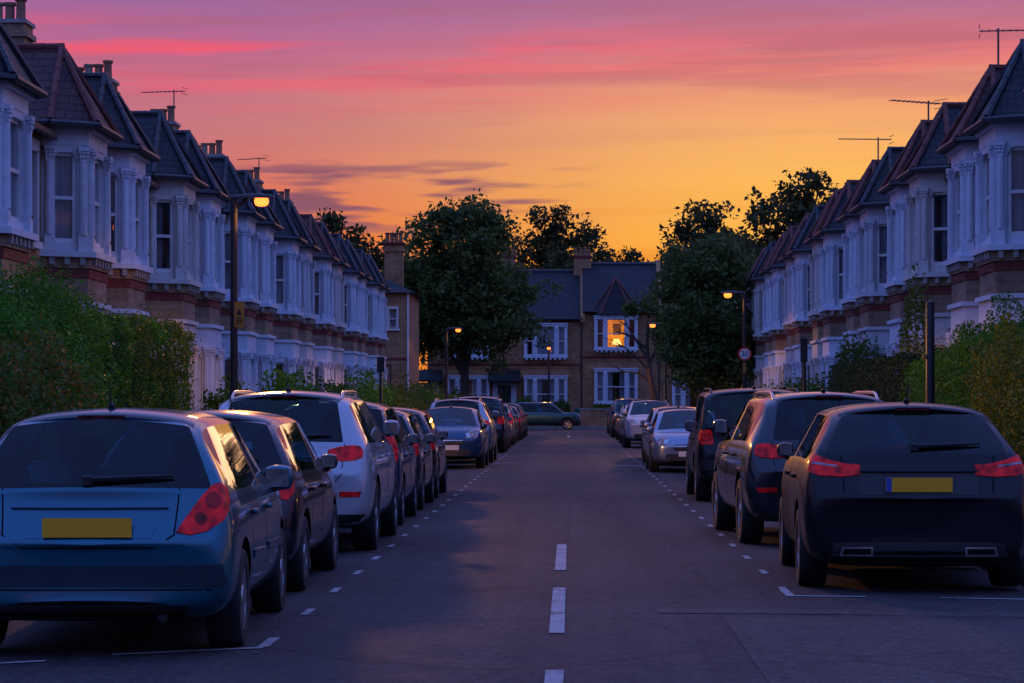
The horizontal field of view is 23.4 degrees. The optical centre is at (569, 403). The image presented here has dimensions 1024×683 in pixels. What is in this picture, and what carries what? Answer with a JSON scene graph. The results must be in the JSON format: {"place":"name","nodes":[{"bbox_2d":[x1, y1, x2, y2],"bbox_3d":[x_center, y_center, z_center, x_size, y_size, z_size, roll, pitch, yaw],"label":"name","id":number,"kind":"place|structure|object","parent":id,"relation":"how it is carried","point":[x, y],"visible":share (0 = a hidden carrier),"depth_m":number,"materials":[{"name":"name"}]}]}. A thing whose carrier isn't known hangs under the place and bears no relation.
{"place":"outdoors","nodes":[
{"label":"outdoors","id":0,"kind":"place"},
{"bbox_2d":[78,60,265,400],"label":"terraced house","id":1,"kind":"structure","parent":0,"point":[250,214],"depth_m":62.07,"materials":[{"name":"white paint"}]},
{"bbox_2d":[224,231,237,291],"bbox_3d":[-8.543,-3.566,61.957,0.416,1.520,0.163,0,0,-30],"label":"window","id":2,"kind":"structure","parent":1,"relation":"in","point":[227,235],"depth_m":61.97,"materials":[{"name":"white paint"}]},
{"bbox_2d":[141,87,307,390],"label":"terraced house","id":3,"kind":"structure","parent":0,"point":[290,238],"depth_m":72.22,"materials":[{"name":"white paint"}]},
{"bbox_2d":[276,254,284,305],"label":"window","id":4,"kind":"structure","parent":3,"relation":"in","point":[280,259],"depth_m":72.22,"materials":[{"name":"glass"}]},
{"bbox_2d":[236,170,283,392],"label":"terraced house","id":5,"kind":"structure","parent":0,"point":[266,311],"depth_m":65.97,"materials":[{"name":"white paint"}]},
{"bbox_2d":[199,140,339,391],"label":"terraced house","id":6,"kind":"structure","parent":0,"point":[326,257],"depth_m":82.44,"materials":[{"name":"white paint"}]},
{"bbox_2d":[236,155,364,389],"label":"terraced house","id":7,"kind":"structure","parent":0,"point":[352,274],"depth_m":92.64,"materials":[{"name":"white paint"}]},
{"bbox_2d":[317,222,349,385],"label":"terraced house","id":8,"kind":"structure","parent":0,"point":[337,334],"depth_m":86.38,"materials":[{"name":"white paint"}]},
{"bbox_2d":[344,239,372,387],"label":"terraced house","id":9,"kind":"structure","parent":0,"point":[363,323],"depth_m":96.60,"materials":[{"name":"white paint"}]},
{"bbox_2d":[382,233,424,392],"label":"corner house","id":10,"kind":"structure","parent":0,"point":[402,349],"depth_m":118.08,"materials":[{"name":"brown brick"}]},
{"bbox_2d":[0,430,1023,682],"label":"road","id":11,"kind":"structure","parent":0,"point":[460,586],"depth_m":18.71,"materials":[{"name":"grey asphalt"}]},
{"bbox_2d":[0,381,293,646],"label":"parked car","id":12,"kind":"object","parent":11,"relation":"on","point":[111,512],"visible":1,"depth_m":14.55,"materials":[{"name":"blue paint"}]},
{"bbox_2d":[193,394,338,590],"bbox_3d":[-2.920,0.699,20.979,1.741,1.578,4.045,0,0,0],"label":"parked car","id":13,"kind":"object","parent":11,"relation":"on","point":[309,504],"visible":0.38,"depth_m":19.75,"materials":[{"name":"black paint"}]},
{"bbox_2d":[218,377,399,549],"bbox_3d":[-2.870,0.609,26.526,1.948,1.758,4.554,0,0,0],"label":"parked car","id":14,"kind":"object","parent":11,"relation":"on","point":[344,428],"visible":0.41,"depth_m":24.74,"materials":[{"name":"white paint"}]},
{"bbox_2d":[364,401,418,524],"bbox_3d":[-2.880,0.663,31.579,1.781,1.650,4.045,0,0,0],"label":"parked car","id":15,"kind":"object","parent":11,"relation":"on","point":[401,442],"visible":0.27,"depth_m":30.66,"materials":[{"name":"blue paint"}]},
{"bbox_2d":[374,399,435,509],"bbox_3d":[-2.880,0.699,36.079,1.741,1.578,4.045,0,0,0],"label":"parked car","id":16,"kind":"object","parent":11,"relation":"on","point":[424,461],"visible":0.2,"depth_m":34.99,"materials":[{"name":"grey paint"}]},
{"bbox_2d":[392,406,447,497],"bbox_3d":[-2.900,0.699,40.379,1.741,1.578,4.045,0,0,0],"label":"parked car","id":17,"kind":"object","parent":11,"relation":"on","point":[425,422],"visible":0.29,"depth_m":39.26,"materials":[{"name":"black metal"}]},
{"bbox_2d":[426,405,488,467],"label":"parked car","id":18,"kind":"object","parent":11,"relation":"on","point":[467,438],"visible":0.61,"depth_m":57.16,"materials":[{"name":"blue paint"}]},
{"bbox_2d":[429,393,498,462],"bbox_3d":[-2.850,0.609,64.026,1.948,1.758,4.554,0,0,0],"label":"parked car","id":19,"kind":"object","parent":11,"relation":"on","point":[481,407],"visible":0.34,"depth_m":62.28,"materials":[{"name":"silver metal"}]},
{"bbox_2d":[454,395,508,452],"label":"parked car","id":20,"kind":"object","parent":11,"relation":"on","point":[495,404],"visible":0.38,"depth_m":74.70,"materials":[{"name":"grey paint"}]},
{"bbox_2d":[0,465,1023,663],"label":"parking bay ends","id":21,"kind":"object","parent":11,"relation":"on","point":[269,641],"visible":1,"depth_m":15.05,"materials":[{"name":"paint"}]},
{"bbox_2d":[300,431,789,614],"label":"parking bay dashes","id":22,"kind":"object","parent":11,"relation":"on","point":[309,611],"visible":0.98,"depth_m":25.55,"materials":[{"name":"paint"}]},
{"bbox_2d":[544,436,569,682],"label":"line","id":23,"kind":"object","parent":11,"relation":"on","point":[557,620],"visible":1,"depth_m":17.47,"materials":[{"name":"paint"}]},
{"bbox_2d":[610,398,645,437],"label":"parked car","id":24,"kind":"object","parent":11,"relation":"on","point":[618,404],"visible":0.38,"depth_m":109.47,"materials":[{"name":"grey paint"}]},
{"bbox_2d":[621,399,669,447],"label":"parked car","id":25,"kind":"object","parent":11,"relation":"on","point":[634,413],"visible":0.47,"depth_m":83.43,"materials":[{"name":"white paint"}]},
{"bbox_2d":[642,404,695,462],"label":"parked car","id":26,"kind":"object","parent":11,"relation":"on","point":[648,422],"visible":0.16,"depth_m":60.63,"materials":[{"name":"silver metal"}]},
{"bbox_2d":[645,406,695,471],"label":"parked car","id":27,"kind":"object","parent":11,"relation":"on","point":[667,435],"visible":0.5,"depth_m":53.82,"materials":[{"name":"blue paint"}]},
{"bbox_2d":[685,375,798,500],"bbox_3d":[2.800,0.527,39.215,1.871,1.922,4.515,0,0,0],"label":"parked car","id":28,"kind":"object","parent":11,"relation":"on","point":[704,439],"visible":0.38,"depth_m":37.21,"materials":[{"name":"black paint"}]},
{"bbox_2d":[712,379,883,542],"bbox_3d":[2.660,0.609,27.726,1.948,1.758,4.554,0,0,-2],"label":"parked car","id":29,"kind":"object","parent":11,"relation":"on","point":[749,464],"visible":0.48,"depth_m":25.97,"materials":[{"name":"grey paint"}]},
{"bbox_2d":[656,608,1023,616],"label":"road trench","id":30,"kind":"object","parent":11,"relation":"on","point":[829,611],"visible":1,"depth_m":17.55,"materials":[{"name":"asphalt"}]},
{"bbox_2d":[723,617,1023,682],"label":"road patch","id":31,"kind":"object","parent":11,"relation":"on","point":[803,650],"visible":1,"depth_m":14.85,"materials":[{"name":"grey asphalt"}]},
{"bbox_2d":[777,378,1023,586],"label":"parked car","id":32,"kind":"object","parent":11,"relation":"on","point":[906,482],"visible":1,"depth_m":19.42,"materials":[{"name":"black paint"}]},
{"bbox_2d":[0,0,1023,382],"label":"sky","id":33,"kind":"structure","parent":0,"point":[622,113],"materials":[{"name":"orange"}]},
{"bbox_2d":[528,428,606,429],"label":"side road","id":34,"kind":"structure","parent":0,"point":[564,429],"depth_m":142.78,"materials":[{"name":"grey asphalt"}]},
{"bbox_2d":[315,207,389,264],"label":"background tree","id":35,"kind":"object","parent":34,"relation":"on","point":[333,223],"visible":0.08,"depth_m":149.80,"materials":[{"name":"green plant"}]},
{"bbox_2d":[513,401,580,429],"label":"parked car","id":36,"kind":"object","parent":34,"relation":"on","point":[545,413],"visible":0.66,"depth_m":140.82,"materials":[{"name":"teal paint"}]},
{"bbox_2d":[746,242,775,387],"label":"terraced house","id":37,"kind":"structure","parent":0,"point":[756,280],"depth_m":96.13,"materials":[{"name":"white paint"}]},
{"bbox_2d":[758,232,785,388],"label":"terraced house","id":38,"kind":"structure","parent":0,"point":[766,326],"depth_m":90.56,"materials":[{"name":"white paint"}]},
{"bbox_2d":[528,425,1023,584],"bbox_3d":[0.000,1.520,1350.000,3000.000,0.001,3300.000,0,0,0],"label":"ground","id":39,"kind":"structure","parent":0,"point":[604,430],"depth_m":174.63,"materials":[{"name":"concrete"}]},
{"bbox_2d":[0,21,47,326],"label":"terraced house","id":40,"kind":"structure","parent":39,"relation":"on","point":[21,85],"depth_m":36.38,"materials":[{"name":"white paint"}]},
{"bbox_2d":[10,118,19,221],"bbox_3d":[-8.265,-3.439,36.150,0.161,1.520,1.250,0,0,0],"label":"window","id":41,"kind":"structure","parent":40,"relation":"in","point":[16,170],"depth_m":36.72,"materials":[{"name":"grey glass"}]},
{"bbox_2d":[15,43,123,347],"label":"terraced house","id":42,"kind":"structure","parent":39,"relation":"on","point":[75,131],"depth_m":41.58,"materials":[{"name":"white paint"}]},
{"bbox_2d":[53,152,75,242],"bbox_3d":[-8.543,-3.464,41.557,0.416,1.520,0.163,0,0,-30],"label":"window","id":43,"kind":"structure","parent":42,"relation":"in","point":[64,164],"depth_m":41.60,"materials":[{"name":"grey glass"}]},
{"bbox_2d":[95,160,99,246],"bbox_3d":[-8.227,-3.464,42.450,0.085,1.520,1.250,0,0,0],"label":"window","id":44,"kind":"structure","parent":42,"relation":"in","point":[97,163],"depth_m":43.02,"materials":[{"name":"white paint"}]},
{"bbox_2d":[0,0,208,410],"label":"terraced house","id":45,"kind":"structure","parent":39,"relation":"on","point":[174,284],"depth_m":51.87,"materials":[{"name":"white paint"}]},
{"bbox_2d":[155,200,172,271],"bbox_3d":[-8.543,-3.515,51.757,0.416,1.520,0.163,0,0,-30],"label":"window","id":46,"kind":"structure","parent":45,"relation":"in","point":[158,207],"depth_m":51.77,"materials":[{"name":"white paint"}]},
{"bbox_2d":[82,72,160,356],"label":"terraced house","id":47,"kind":"structure","parent":39,"relation":"on","point":[133,152],"depth_m":45.58,"materials":[{"name":"white paint"}]},
{"bbox_2d":[110,173,117,255],"bbox_3d":[-8.542,-3.490,45.456,0.416,1.520,0.161,0,0,-30],"label":"window","id":48,"kind":"structure","parent":47,"relation":"in","point":[114,181],"depth_m":45.51,"materials":[{"name":"white paint"}]},
{"bbox_2d":[135,180,138,258],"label":"window","id":49,"kind":"structure","parent":47,"relation":"in","point":[137,181],"depth_m":46.92,"materials":[{"name":"white paint"}]},
{"bbox_2d":[174,130,230,409],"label":"terraced house","id":50,"kind":"structure","parent":39,"relation":"on","point":[211,199],"depth_m":55.78,"materials":[{"name":"white paint"}]},
{"bbox_2d":[282,199,320,390],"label":"terraced house","id":51,"kind":"structure","parent":39,"relation":"on","point":[309,318],"depth_m":76.19,"materials":[{"name":"white paint"}]},
{"bbox_2d":[277,189,384,390],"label":"terraced house","id":52,"kind":"structure","parent":39,"relation":"on","point":[374,285],"depth_m":102.81,"materials":[{"name":"white paint"}]},
{"bbox_2d":[366,254,390,386],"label":"terraced house","id":53,"kind":"structure","parent":39,"relation":"on","point":[383,322],"depth_m":106.92,"materials":[{"name":"white paint"}]},
{"bbox_2d":[419,247,516,402],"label":"brick house","id":54,"kind":"structure","parent":39,"relation":"on","point":[480,384],"depth_m":155.93,"materials":[{"name":"brown brick"}]},
{"bbox_2d":[488,247,591,411],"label":"brick house","id":55,"kind":"structure","parent":39,"relation":"on","point":[527,375],"depth_m":156.00,"materials":[{"name":"brown brick"}]},
{"bbox_2d":[537,327,554,355],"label":"window","id":56,"kind":"structure","parent":55,"relation":"in","point":[540,351],"depth_m":155.72,"materials":[{"name":"glass"}]},
{"bbox_2d":[520,246,574,268],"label":"background tree","id":57,"kind":"object","parent":39,"relation":"on","point":[565,261],"visible":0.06,"depth_m":175.57,"materials":[{"name":"green plant"}]},
{"bbox_2d":[497,203,607,268],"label":"background tree","id":58,"kind":"object","parent":39,"relation":"on","point":[551,237],"visible":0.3,"depth_m":191.35,"materials":[{"name":"green plant"}]},
{"bbox_2d":[590,246,637,261],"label":"background tree","id":59,"kind":"object","parent":39,"relation":"on","point":[599,254],"visible":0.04,"depth_m":178.73,"materials":[{"name":"green plant"}]},
{"bbox_2d":[613,246,655,261],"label":"background tree","id":60,"kind":"object","parent":39,"relation":"on","point":[632,254],"visible":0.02,"depth_m":185.69,"materials":[{"name":"green plant"}]},
{"bbox_2d":[660,269,737,407],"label":"brick house","id":61,"kind":"structure","parent":39,"relation":"on","point":[676,395],"depth_m":156.00,"materials":[{"name":"white paint"}]},
{"bbox_2d":[649,198,756,268],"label":"background tree","id":62,"kind":"object","parent":39,"relation":"on","point":[708,225],"visible":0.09,"depth_m":182.82,"materials":[{"name":"green plant"}]},
{"bbox_2d":[849,146,904,379],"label":"terraced house","id":63,"kind":"structure","parent":39,"relation":"on","point":[869,205],"depth_m":60.15,"materials":[{"name":"white paint"}]},
{"bbox_2d":[877,224,887,285],"bbox_3d":[7.693,-3.620,60.107,0.416,1.520,0.163,0,0,30],"label":"window","id":64,"kind":"structure","parent":63,"relation":"in","point":[882,272],"depth_m":60.17,"materials":[{"name":"glass"}]},
{"bbox_2d":[726,167,832,260],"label":"background tree","id":65,"kind":"object","parent":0,"point":[798,204],"visible":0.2,"depth_m":139.87,"materials":[{"name":"green plant"}]},
{"bbox_2d":[764,225,797,388],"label":"terraced house","id":66,"kind":"structure","parent":0,"point":[776,268],"depth_m":87.13,"materials":[{"name":"white paint"}]},
{"bbox_2d":[778,213,810,388],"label":"terraced house","id":67,"kind":"structure","parent":0,"point":[788,312],"depth_m":81.61,"materials":[{"name":"white paint"}]},
{"bbox_2d":[786,205,824,389],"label":"terraced house","id":68,"kind":"structure","parent":0,"point":[799,251],"depth_m":78.19,"materials":[{"name":"white paint"}]},
{"bbox_2d":[803,189,840,387],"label":"terraced house","id":69,"kind":"structure","parent":0,"point":[813,315],"depth_m":72.55,"materials":[{"name":"white paint"}]},
{"bbox_2d":[813,180,859,391],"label":"terraced house","id":70,"kind":"structure","parent":0,"point":[830,231],"depth_m":69.17,"materials":[{"name":"white paint"}]},
{"bbox_2d":[837,247,843,301],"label":"window","id":71,"kind":"structure","parent":70,"relation":"in","point":[840,290],"depth_m":69.15,"materials":[{"name":"glass"}]},
{"bbox_2d":[835,135,892,359],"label":"terraced house","id":72,"kind":"structure","parent":0,"point":[850,307],"depth_m":63.73,"materials":[{"name":"white paint"}]},
{"bbox_2d":[878,98,947,370],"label":"terraced house","id":73,"kind":"structure","parent":0,"point":[897,292],"depth_m":54.77,"materials":[{"name":"white paint"}]},
{"bbox_2d":[896,102,965,353],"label":"terraced house","id":74,"kind":"structure","parent":0,"point":[922,173],"depth_m":51.13,"materials":[{"name":"white paint"}]},
{"bbox_2d":[931,192,947,265],"bbox_3d":[7.693,-3.620,51.107,0.416,1.520,0.163,0,0,30],"label":"window","id":75,"kind":"structure","parent":74,"relation":"in","point":[944,228],"depth_m":51.13,"materials":[{"name":"white paint"}]},
{"bbox_2d":[936,24,1023,381],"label":"terraced house","id":76,"kind":"structure","parent":0,"point":[958,146],"depth_m":45.67,"materials":[{"name":"white paint"}]},
{"bbox_2d":[963,39,1023,352],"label":"terraced house","id":77,"kind":"structure","parent":0,"point":[995,125],"depth_m":42.18,"materials":[{"name":"white paint"}]},
{"bbox_2d":[986,155,989,239],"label":"window","id":78,"kind":"structure","parent":77,"relation":"in","point":[987,156],"depth_m":43.57,"materials":[{"name":"white paint"}]},
{"bbox_2d":[1008,146,1023,235],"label":"window","id":79,"kind":"structure","parent":77,"relation":"in","point":[1016,154],"depth_m":42.16,"materials":[{"name":"grey glass"}]},
{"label":"left pavement","id":80,"kind":"structure","parent":0,"visible":0},
{"bbox_2d":[228,193,274,396],"bbox_3d":[-5.555,-1.150,43.000,0.810,5.040,0.270,0,0,0],"label":"street lamp","id":81,"kind":"object","parent":80,"relation":"on","point":[261,200],"visible":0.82,"depth_m":42.95,"materials":[{"name":"black metal"}]},
{"bbox_2d":[234,302,243,326],"bbox_3d":[-5.745,-1.550,42.893,0.170,0.440,0.014,0,0,0],"label":"notice sign","id":82,"kind":"object","parent":81,"relation":"attached to","point":[238,314],"visible":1,"depth_m":42.89,"materials":[{"name":"yellow metal"}]},
{"bbox_2d":[445,327,462,398],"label":"street lamp","id":83,"kind":"object","parent":80,"relation":"on","point":[458,329],"visible":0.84,"depth_m":117.95,"materials":[{"name":"black metal"}]},
{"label":"right pavement","id":84,"kind":"structure","parent":0,"visible":0},
{"bbox_2d":[602,285,667,399],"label":"leaning tree","id":85,"kind":"object","parent":84,"relation":"on","point":[632,307],"visible":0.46,"depth_m":121.90,"materials":[{"name":"green plant"}]},
{"bbox_2d":[721,291,746,387],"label":"street lamp","id":86,"kind":"object","parent":84,"relation":"on","point":[727,294],"visible":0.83,"depth_m":79.95,"materials":[{"name":"black metal"}]},
{"bbox_2d":[800,339,807,391],"bbox_3d":[5.300,-0.055,55.989,0.160,2.850,0.119,0,0,0],"label":"sign post","id":87,"kind":"object","parent":84,"relation":"on","point":[803,351],"visible":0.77,"depth_m":55.93,"materials":[{"name":"black metal"}]},
{"bbox_2d":[922,301,934,403],"bbox_3d":[5.299,-0.075,36.500,0.186,2.890,0.140,0,0,0],"label":"sign post","id":88,"kind":"object","parent":84,"relation":"on","point":[929,356],"visible":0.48,"depth_m":36.45,"materials":[{"name":"black metal"}]},
{"label":"left front gardens","id":89,"kind":"structure","parent":0,"visible":0},
{"bbox_2d":[0,313,108,437],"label":"bush","id":90,"kind":"object","parent":89,"relation":"on","point":[19,367],"visible":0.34,"depth_m":25.76,"materials":[{"name":"green plant"}]},
{"bbox_2d":[0,253,129,418],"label":"bush","id":91,"kind":"object","parent":89,"relation":"on","point":[24,306],"visible":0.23,"depth_m":30.66,"materials":[{"name":"green plant"}]},
{"bbox_2d":[59,302,200,410],"bbox_3d":[-6.562,-0.057,36.396,1.654,2.927,6.812,0,0,0],"label":"hedge","id":92,"kind":"object","parent":89,"relation":"on","point":[153,379],"visible":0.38,"depth_m":35.84,"materials":[{"name":"green plant"}]},
{"bbox_2d":[197,374,265,409],"bbox_3d":[-6.581,0.426,49.228,1.815,2.026,6.319,0,0,0],"label":"hedge","id":93,"kind":"object","parent":89,"relation":"on","point":[211,402],"visible":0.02,"depth_m":46.80,"materials":[{"name":"green plant"}]},
{"bbox_2d":[256,364,326,392],"bbox_3d":[-6.509,0.260,57.969,1.712,2.355,8.760,0,0,0],"label":"hedge","id":94,"kind":"object","parent":89,"relation":"on","point":[281,380],"visible":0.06,"depth_m":55.84,"materials":[{"name":"green plant"}]},
{"bbox_2d":[315,375,353,395],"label":"hedge","id":95,"kind":"object","parent":89,"relation":"on","point":[333,388],"visible":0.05,"depth_m":65.85,"materials":[{"name":"green plant"}]},
{"bbox_2d":[335,364,400,406],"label":"hedge","id":96,"kind":"object","parent":89,"relation":"on","point":[366,393],"visible":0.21,"depth_m":77.71,"materials":[{"name":"green plant"}]},
{"bbox_2d":[382,371,426,410],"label":"hedge","id":97,"kind":"object","parent":89,"relation":"on","point":[409,401],"visible":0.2,"depth_m":94.94,"materials":[{"name":"green plant"}]},
{"bbox_2d":[406,379,444,410],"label":"hedge","id":98,"kind":"object","parent":89,"relation":"on","point":[428,395],"visible":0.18,"depth_m":108.11,"materials":[{"name":"green plant"}]},
{"bbox_2d":[382,188,565,396],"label":"street tree","id":99,"kind":"object","parent":89,"relation":"on","point":[447,284],"visible":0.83,"depth_m":136.61,"materials":[{"name":"green plant"}]},
{"label":"right front gardens","id":100,"kind":"structure","parent":0,"visible":0},
{"bbox_2d":[646,227,761,398],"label":"street tree","id":101,"kind":"object","parent":100,"relation":"on","point":[710,344],"visible":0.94,"depth_m":97.00,"materials":[{"name":"green plant"}]},
{"bbox_2d":[652,233,757,390],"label":"street tree","id":102,"kind":"object","parent":100,"relation":"on","point":[750,261],"visible":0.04,"depth_m":115.59,"materials":[{"name":"green plant"}]},
{"bbox_2d":[769,367,833,391],"bbox_3d":[6.298,0.252,68.024,1.701,2.367,12.777,0,0,0],"label":"hedge","id":103,"kind":"object","parent":100,"relation":"on","point":[814,387],"visible":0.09,"depth_m":64.98,"materials":[{"name":"green plant"}]},
{"bbox_2d":[830,326,880,391],"bbox_3d":[7.080,-0.241,60.167,1.554,3.299,3.366,0,0,0],"label":"bush","id":104,"kind":"object","parent":100,"relation":"on","point":[845,352],"visible":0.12,"depth_m":59.67,"materials":[{"name":"green plant"}]},
{"bbox_2d":[828,351,950,401],"bbox_3d":[6.341,0.178,49.801,1.410,2.456,12.728,0,0,0],"label":"hedge","id":105,"kind":"object","parent":100,"relation":"on","point":[881,384],"visible":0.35,"depth_m":47.60,"materials":[{"name":"green plant"}]},
{"bbox_2d":[894,262,937,378],"bbox_3d":[6.704,-0.670,47.768,0.855,4.146,1.397,0,0,0],"label":"bush","id":106,"kind":"object","parent":100,"relation":"on","point":[910,306],"visible":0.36,"depth_m":47.73,"materials":[{"name":"green plant"}]},
{"bbox_2d":[897,336,983,405],"bbox_3d":[6.297,0.156,41.155,1.546,2.499,4.484,0,0,0],"label":"hedge","id":107,"kind":"object","parent":100,"relation":"on","point":[919,387],"visible":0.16,"depth_m":40.91,"materials":[{"name":"green plant"}]},
{"bbox_2d":[935,290,1023,448],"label":"hedge","id":108,"kind":"object","parent":100,"relation":"on","point":[961,346],"visible":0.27,"depth_m":37.10,"materials":[{"name":"green plant"}]},
{"bbox_2d":[964,307,1023,463],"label":"bush","id":109,"kind":"object","parent":100,"relation":"on","point":[1013,414],"visible":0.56,"depth_m":30.17,"materials":[{"name":"green plant"}]},
{"label":"far front gardens","id":110,"kind":"structure","parent":0,"visible":0},
{"bbox_2d":[579,409,608,425],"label":"garden wall","id":111,"kind":"structure","parent":110,"relation":"on","point":[593,417],"depth_m":152.30,"materials":[{"name":"brown brick"}]},
{"bbox_2d":[582,260,662,408],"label":"brick house","id":112,"kind":"structure","parent":110,"relation":"on","point":[608,288],"depth_m":156.00,"materials":[{"name":"brown brick"}]},
{"bbox_2d":[607,371,624,401],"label":"window","id":113,"kind":"structure","parent":112,"relation":"in","point":[609,373],"depth_m":155.72,"materials":[{"name":"white paint"}]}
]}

